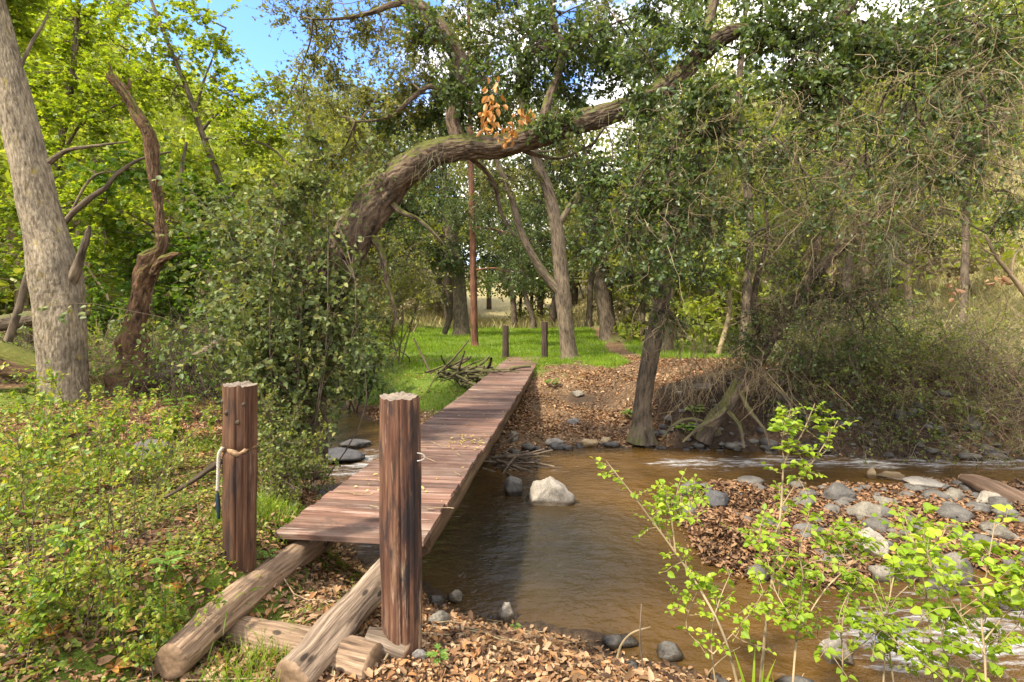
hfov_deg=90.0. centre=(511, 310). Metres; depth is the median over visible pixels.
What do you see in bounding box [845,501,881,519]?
boulder
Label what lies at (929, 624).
bare whip
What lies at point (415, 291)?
willow
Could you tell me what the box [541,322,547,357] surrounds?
bridge post
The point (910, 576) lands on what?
stone
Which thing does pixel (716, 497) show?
boulder
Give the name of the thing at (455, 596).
stone
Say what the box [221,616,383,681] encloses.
cross log
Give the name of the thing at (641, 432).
leaning oak
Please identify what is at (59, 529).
mugwort
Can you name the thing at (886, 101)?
tall oak
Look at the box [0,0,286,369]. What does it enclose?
woodland
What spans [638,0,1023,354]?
woodland
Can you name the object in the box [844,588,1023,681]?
sapling
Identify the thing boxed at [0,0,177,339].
spring maple
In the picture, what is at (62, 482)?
shrub
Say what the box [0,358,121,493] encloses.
shrub
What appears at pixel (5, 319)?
fallen log
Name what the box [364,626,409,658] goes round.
timber block
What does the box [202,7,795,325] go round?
woodland
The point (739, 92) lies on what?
tall oak
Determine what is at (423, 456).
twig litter
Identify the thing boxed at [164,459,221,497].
dead branch
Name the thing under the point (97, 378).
brush thicket
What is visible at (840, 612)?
sapling
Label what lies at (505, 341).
bridge post
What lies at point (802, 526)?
boulder
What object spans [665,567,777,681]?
sapling
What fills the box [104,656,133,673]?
dead leaf
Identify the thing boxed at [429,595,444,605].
stone
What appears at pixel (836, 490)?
boulder
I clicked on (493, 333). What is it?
grass
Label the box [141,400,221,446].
shrub
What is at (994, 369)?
bramble thicket
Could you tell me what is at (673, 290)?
meadow oak
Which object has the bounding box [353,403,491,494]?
fallen leaves
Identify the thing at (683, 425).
mugwort
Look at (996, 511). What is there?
boulder
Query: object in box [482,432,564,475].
stick pile
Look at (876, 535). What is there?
boulder
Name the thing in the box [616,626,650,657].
bare whip
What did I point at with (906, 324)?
bush
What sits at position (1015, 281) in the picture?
bare branch
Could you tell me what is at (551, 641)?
leaf litter
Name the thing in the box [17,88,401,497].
bush
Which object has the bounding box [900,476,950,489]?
boulder
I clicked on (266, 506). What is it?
grass
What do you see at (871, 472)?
stone
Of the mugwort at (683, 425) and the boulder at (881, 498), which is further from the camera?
the mugwort at (683, 425)
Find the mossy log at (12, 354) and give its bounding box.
[0,343,36,382]
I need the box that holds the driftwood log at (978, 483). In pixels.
[958,474,1023,505]
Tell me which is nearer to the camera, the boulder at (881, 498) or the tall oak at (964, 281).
the boulder at (881, 498)
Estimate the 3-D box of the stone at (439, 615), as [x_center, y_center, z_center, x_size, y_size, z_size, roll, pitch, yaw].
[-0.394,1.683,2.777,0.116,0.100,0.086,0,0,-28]
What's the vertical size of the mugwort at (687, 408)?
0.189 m
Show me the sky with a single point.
(262, 50)
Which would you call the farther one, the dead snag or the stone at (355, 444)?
the stone at (355, 444)
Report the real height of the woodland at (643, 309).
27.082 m
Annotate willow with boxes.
[362,228,458,376]
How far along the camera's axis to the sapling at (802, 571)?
2.44 m
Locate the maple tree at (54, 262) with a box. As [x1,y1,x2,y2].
[0,0,126,405]
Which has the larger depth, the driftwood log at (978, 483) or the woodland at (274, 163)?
the woodland at (274, 163)
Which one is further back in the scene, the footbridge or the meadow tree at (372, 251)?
the meadow tree at (372, 251)
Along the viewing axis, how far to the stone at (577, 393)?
10.59 m
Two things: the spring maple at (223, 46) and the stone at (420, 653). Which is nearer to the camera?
the stone at (420, 653)
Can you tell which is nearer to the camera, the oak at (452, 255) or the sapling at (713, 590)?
the sapling at (713, 590)
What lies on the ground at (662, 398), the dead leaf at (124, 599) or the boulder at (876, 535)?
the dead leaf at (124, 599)
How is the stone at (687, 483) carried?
on the ground at (662, 398)
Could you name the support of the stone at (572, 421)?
on the ground at (662, 398)
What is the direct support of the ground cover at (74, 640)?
on the ground at (662, 398)
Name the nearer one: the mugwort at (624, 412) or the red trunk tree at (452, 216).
the mugwort at (624, 412)
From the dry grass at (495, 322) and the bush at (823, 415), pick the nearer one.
the bush at (823, 415)
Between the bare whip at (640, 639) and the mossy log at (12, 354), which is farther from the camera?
the mossy log at (12, 354)
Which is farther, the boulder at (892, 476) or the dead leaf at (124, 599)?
the boulder at (892, 476)
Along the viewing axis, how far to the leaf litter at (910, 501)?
4.98 m
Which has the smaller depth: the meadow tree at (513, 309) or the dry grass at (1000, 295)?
the dry grass at (1000, 295)
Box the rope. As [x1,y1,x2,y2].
[215,447,223,518]
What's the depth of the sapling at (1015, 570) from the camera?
2.12 m
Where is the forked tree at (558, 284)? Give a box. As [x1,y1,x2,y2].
[378,0,620,359]
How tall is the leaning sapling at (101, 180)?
3.098 m
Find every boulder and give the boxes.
[125,439,172,460]
[328,447,365,463]
[526,476,574,505]
[703,490,728,507]
[793,523,824,531]
[818,638,853,665]
[822,482,856,500]
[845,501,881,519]
[853,527,888,558]
[867,565,900,582]
[872,496,901,504]
[876,471,905,480]
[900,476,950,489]
[923,578,957,595]
[933,552,975,587]
[976,490,1000,502]
[979,521,1020,541]
[990,508,1019,517]
[998,591,1023,610]
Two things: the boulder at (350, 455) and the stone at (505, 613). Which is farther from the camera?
the boulder at (350, 455)
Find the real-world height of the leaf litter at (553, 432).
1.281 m
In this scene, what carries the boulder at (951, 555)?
on the ground at (662, 398)
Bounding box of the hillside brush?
[0,71,1023,336]
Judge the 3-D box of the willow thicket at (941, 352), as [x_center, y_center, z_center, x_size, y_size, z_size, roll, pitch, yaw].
[6.186,0.655,8.531,3.392,2.533,3.221,0,0,30]
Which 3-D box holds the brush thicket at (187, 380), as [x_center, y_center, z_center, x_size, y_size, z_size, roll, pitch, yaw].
[-4.247,0.814,6.912,3.454,2.531,3.080,0,0,0]
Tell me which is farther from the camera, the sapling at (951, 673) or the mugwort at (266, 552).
the mugwort at (266, 552)
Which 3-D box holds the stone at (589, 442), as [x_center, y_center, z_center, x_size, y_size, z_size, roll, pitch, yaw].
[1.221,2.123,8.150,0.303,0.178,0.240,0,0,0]
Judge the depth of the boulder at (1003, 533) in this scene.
4.48 m
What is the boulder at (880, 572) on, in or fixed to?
on the ground at (662, 398)
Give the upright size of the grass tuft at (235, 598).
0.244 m
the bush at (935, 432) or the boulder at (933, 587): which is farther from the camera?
the bush at (935, 432)
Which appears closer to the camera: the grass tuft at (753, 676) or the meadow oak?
the grass tuft at (753, 676)
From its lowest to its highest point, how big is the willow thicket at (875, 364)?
2.523 m
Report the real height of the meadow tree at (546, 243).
10.772 m
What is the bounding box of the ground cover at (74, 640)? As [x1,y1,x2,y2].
[0,382,359,681]
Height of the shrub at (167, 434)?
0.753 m
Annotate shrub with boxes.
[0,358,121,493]
[0,376,98,513]
[0,392,111,567]
[0,520,96,666]
[7,511,138,651]
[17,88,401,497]
[24,394,223,558]
[29,384,162,447]
[78,388,178,493]
[99,566,227,680]
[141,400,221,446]
[256,379,341,510]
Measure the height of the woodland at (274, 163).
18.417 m
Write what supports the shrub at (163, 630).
on the ground at (662, 398)
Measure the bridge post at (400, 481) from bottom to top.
1.448 m
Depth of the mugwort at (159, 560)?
2.51 m
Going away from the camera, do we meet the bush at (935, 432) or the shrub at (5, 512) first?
the shrub at (5, 512)
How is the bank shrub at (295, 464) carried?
on the ground at (662, 398)
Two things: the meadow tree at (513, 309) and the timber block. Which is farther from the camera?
the meadow tree at (513, 309)
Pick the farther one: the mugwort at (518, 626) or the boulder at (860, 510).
the boulder at (860, 510)
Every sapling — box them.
[3,134,187,341]
[589,456,737,681]
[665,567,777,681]
[720,502,900,681]
[759,401,858,681]
[765,575,931,681]
[810,500,974,681]
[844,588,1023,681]
[883,504,1023,681]
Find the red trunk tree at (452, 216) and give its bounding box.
[431,0,548,346]
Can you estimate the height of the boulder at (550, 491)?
0.457 m
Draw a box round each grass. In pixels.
[0,391,369,681]
[44,88,1023,329]
[238,281,891,414]
[769,163,1023,375]
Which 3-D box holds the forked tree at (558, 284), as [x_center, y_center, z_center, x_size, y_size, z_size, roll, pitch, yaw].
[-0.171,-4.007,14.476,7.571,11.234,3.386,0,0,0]
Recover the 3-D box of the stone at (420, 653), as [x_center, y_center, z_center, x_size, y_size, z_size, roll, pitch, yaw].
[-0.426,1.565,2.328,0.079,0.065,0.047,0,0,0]
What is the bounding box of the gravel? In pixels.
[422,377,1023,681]
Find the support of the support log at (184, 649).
on the ground at (662, 398)
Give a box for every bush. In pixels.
[330,327,406,412]
[745,287,1023,461]
[766,374,889,436]
[820,294,983,344]
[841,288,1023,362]
[850,313,951,376]
[875,383,1005,453]
[883,273,1023,356]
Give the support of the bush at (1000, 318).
on the ground at (662, 398)
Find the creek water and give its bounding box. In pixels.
[275,393,1023,681]
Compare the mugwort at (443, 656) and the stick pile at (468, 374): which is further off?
the stick pile at (468, 374)
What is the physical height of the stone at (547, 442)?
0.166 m
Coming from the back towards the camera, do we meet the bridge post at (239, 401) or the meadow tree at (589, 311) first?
the meadow tree at (589, 311)
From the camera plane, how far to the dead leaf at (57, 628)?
2.18 m
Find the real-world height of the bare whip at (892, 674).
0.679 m
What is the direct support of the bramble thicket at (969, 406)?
on the ground at (662, 398)
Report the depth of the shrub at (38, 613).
2.12 m
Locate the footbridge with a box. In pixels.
[274,357,538,556]
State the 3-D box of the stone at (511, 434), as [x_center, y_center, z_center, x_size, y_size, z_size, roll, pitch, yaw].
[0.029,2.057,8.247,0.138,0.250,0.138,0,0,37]
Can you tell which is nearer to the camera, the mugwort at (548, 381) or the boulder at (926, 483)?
the boulder at (926, 483)
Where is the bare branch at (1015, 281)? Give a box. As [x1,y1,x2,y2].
[975,234,1023,296]
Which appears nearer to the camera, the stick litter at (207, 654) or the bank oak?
the stick litter at (207, 654)
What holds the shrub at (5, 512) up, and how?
on the ground at (662, 398)
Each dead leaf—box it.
[4,618,25,628]
[35,621,68,639]
[97,596,125,608]
[101,544,119,553]
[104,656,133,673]
[165,580,186,589]
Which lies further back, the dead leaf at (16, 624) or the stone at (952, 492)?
the stone at (952, 492)
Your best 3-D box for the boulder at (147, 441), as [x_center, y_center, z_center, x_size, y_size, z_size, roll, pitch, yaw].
[-3.114,1.242,4.395,0.335,0.258,0.320,0,0,-37]
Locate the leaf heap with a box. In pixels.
[668,505,789,586]
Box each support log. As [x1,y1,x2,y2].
[154,539,333,679]
[275,558,381,681]
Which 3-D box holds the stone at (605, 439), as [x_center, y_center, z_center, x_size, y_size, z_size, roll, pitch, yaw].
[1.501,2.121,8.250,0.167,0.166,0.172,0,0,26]
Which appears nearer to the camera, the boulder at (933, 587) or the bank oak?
the boulder at (933, 587)
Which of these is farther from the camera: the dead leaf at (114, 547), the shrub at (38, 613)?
the dead leaf at (114, 547)
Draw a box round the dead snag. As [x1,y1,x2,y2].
[101,62,179,398]
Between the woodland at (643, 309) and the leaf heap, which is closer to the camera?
the leaf heap
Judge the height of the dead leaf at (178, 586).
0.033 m
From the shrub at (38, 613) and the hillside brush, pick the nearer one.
the shrub at (38, 613)
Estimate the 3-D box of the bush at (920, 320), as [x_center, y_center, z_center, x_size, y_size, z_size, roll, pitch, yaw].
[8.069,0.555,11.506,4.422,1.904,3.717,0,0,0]
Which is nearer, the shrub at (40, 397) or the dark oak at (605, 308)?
the shrub at (40, 397)
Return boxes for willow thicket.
[700,288,1006,456]
[795,276,1018,426]
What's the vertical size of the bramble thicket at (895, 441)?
2.267 m
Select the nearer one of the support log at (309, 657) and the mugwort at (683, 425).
the support log at (309, 657)
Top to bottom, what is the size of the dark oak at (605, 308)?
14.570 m
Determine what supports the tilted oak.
on the ground at (662, 398)
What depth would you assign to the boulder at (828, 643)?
3.12 m
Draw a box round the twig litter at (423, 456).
[336,423,460,508]
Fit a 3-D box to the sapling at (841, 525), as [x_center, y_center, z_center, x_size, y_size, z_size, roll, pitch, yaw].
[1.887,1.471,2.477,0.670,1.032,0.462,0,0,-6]
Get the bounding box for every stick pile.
[413,338,530,395]
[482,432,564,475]
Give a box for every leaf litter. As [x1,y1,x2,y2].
[0,393,741,681]
[365,355,1023,458]
[671,475,1023,591]
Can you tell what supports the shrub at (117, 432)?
on the ground at (662, 398)
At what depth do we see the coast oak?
5.09 m
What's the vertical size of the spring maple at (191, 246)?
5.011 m
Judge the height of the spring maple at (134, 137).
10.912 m
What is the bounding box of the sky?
[65,0,1020,267]
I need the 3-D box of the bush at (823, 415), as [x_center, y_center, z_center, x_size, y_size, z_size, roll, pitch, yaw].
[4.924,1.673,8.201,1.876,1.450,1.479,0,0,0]
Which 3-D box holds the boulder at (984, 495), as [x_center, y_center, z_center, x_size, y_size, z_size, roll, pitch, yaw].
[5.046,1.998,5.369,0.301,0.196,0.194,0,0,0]
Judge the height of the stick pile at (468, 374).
1.233 m
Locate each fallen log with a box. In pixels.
[0,304,90,330]
[148,338,221,391]
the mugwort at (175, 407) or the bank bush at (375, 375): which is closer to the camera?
the mugwort at (175, 407)
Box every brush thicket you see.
[0,300,114,384]
[3,295,175,395]
[52,276,330,443]
[88,286,288,400]
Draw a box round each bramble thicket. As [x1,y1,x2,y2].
[689,309,909,435]
[742,341,1017,468]
[780,280,1023,473]
[844,290,1023,462]
[851,327,1023,471]
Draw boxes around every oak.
[243,0,1023,480]
[344,81,535,336]
[437,1,745,342]
[583,133,753,445]
[602,29,1023,447]
[618,0,830,353]
[633,128,740,351]
[696,156,792,332]
[782,0,969,326]
[904,0,1023,344]
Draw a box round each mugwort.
[42,521,91,556]
[47,410,86,426]
[148,550,185,577]
[162,395,193,410]
[259,549,276,557]
[425,643,449,664]
[510,622,520,629]
[543,378,559,385]
[621,409,631,418]
[674,422,695,433]
[685,404,705,413]
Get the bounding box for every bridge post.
[221,380,257,572]
[379,391,424,656]
[502,325,508,358]
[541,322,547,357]
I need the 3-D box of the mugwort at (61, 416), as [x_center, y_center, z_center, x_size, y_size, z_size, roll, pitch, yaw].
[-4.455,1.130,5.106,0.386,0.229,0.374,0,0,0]
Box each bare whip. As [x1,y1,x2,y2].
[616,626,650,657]
[639,604,643,668]
[871,583,893,681]
[903,512,935,681]
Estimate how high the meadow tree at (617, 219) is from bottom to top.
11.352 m
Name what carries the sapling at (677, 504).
on the ground at (662, 398)
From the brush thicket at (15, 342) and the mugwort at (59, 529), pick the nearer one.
the mugwort at (59, 529)
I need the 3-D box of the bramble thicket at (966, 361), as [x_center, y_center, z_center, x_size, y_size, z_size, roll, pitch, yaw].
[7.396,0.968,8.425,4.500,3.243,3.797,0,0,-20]
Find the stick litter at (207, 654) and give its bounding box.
[0,492,804,681]
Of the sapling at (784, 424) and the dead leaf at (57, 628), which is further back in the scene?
the sapling at (784, 424)
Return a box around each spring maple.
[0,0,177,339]
[0,0,189,220]
[0,142,249,370]
[70,0,312,293]
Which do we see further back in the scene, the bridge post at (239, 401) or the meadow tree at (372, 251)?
the meadow tree at (372, 251)
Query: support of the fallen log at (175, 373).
on the ground at (662, 398)
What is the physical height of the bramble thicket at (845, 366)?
1.995 m
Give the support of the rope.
hanging from the bridge post at (239, 401)
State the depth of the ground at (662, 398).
8.00 m
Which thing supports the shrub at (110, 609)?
on the ground at (662, 398)
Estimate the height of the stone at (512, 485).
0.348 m
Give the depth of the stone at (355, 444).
7.97 m
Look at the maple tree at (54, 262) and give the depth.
6.37 m
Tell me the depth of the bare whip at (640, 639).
2.80 m
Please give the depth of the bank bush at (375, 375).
10.78 m
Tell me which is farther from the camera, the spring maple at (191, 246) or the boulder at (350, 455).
the spring maple at (191, 246)
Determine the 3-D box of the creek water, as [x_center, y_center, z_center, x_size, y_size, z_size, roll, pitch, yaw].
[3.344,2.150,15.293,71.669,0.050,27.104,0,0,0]
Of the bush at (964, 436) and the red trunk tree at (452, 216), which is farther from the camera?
the red trunk tree at (452, 216)
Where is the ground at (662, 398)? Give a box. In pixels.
[0,110,1023,681]
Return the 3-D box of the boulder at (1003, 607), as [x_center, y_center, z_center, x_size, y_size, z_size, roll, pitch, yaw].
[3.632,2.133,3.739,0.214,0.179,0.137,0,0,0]
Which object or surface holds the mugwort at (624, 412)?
on the ground at (662, 398)
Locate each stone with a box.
[338,439,371,449]
[411,649,426,660]
[428,610,449,626]
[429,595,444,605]
[447,589,462,603]
[497,602,514,623]
[504,476,522,495]
[508,431,518,441]
[544,438,564,445]
[567,418,578,424]
[571,390,583,396]
[580,439,597,446]
[600,437,610,442]
[679,479,700,495]
[866,467,876,477]
[893,561,918,581]
[943,487,965,498]
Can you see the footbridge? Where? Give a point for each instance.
(330, 517)
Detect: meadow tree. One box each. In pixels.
[338,177,433,325]
[477,189,584,328]
[478,181,580,326]
[544,172,630,326]
[590,172,661,293]
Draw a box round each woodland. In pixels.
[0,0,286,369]
[178,97,366,265]
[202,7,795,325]
[578,0,1023,341]
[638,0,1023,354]
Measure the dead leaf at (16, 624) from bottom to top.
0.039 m
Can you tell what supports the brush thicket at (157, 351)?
on the ground at (662, 398)
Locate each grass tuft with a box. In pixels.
[186,581,263,631]
[733,650,775,681]

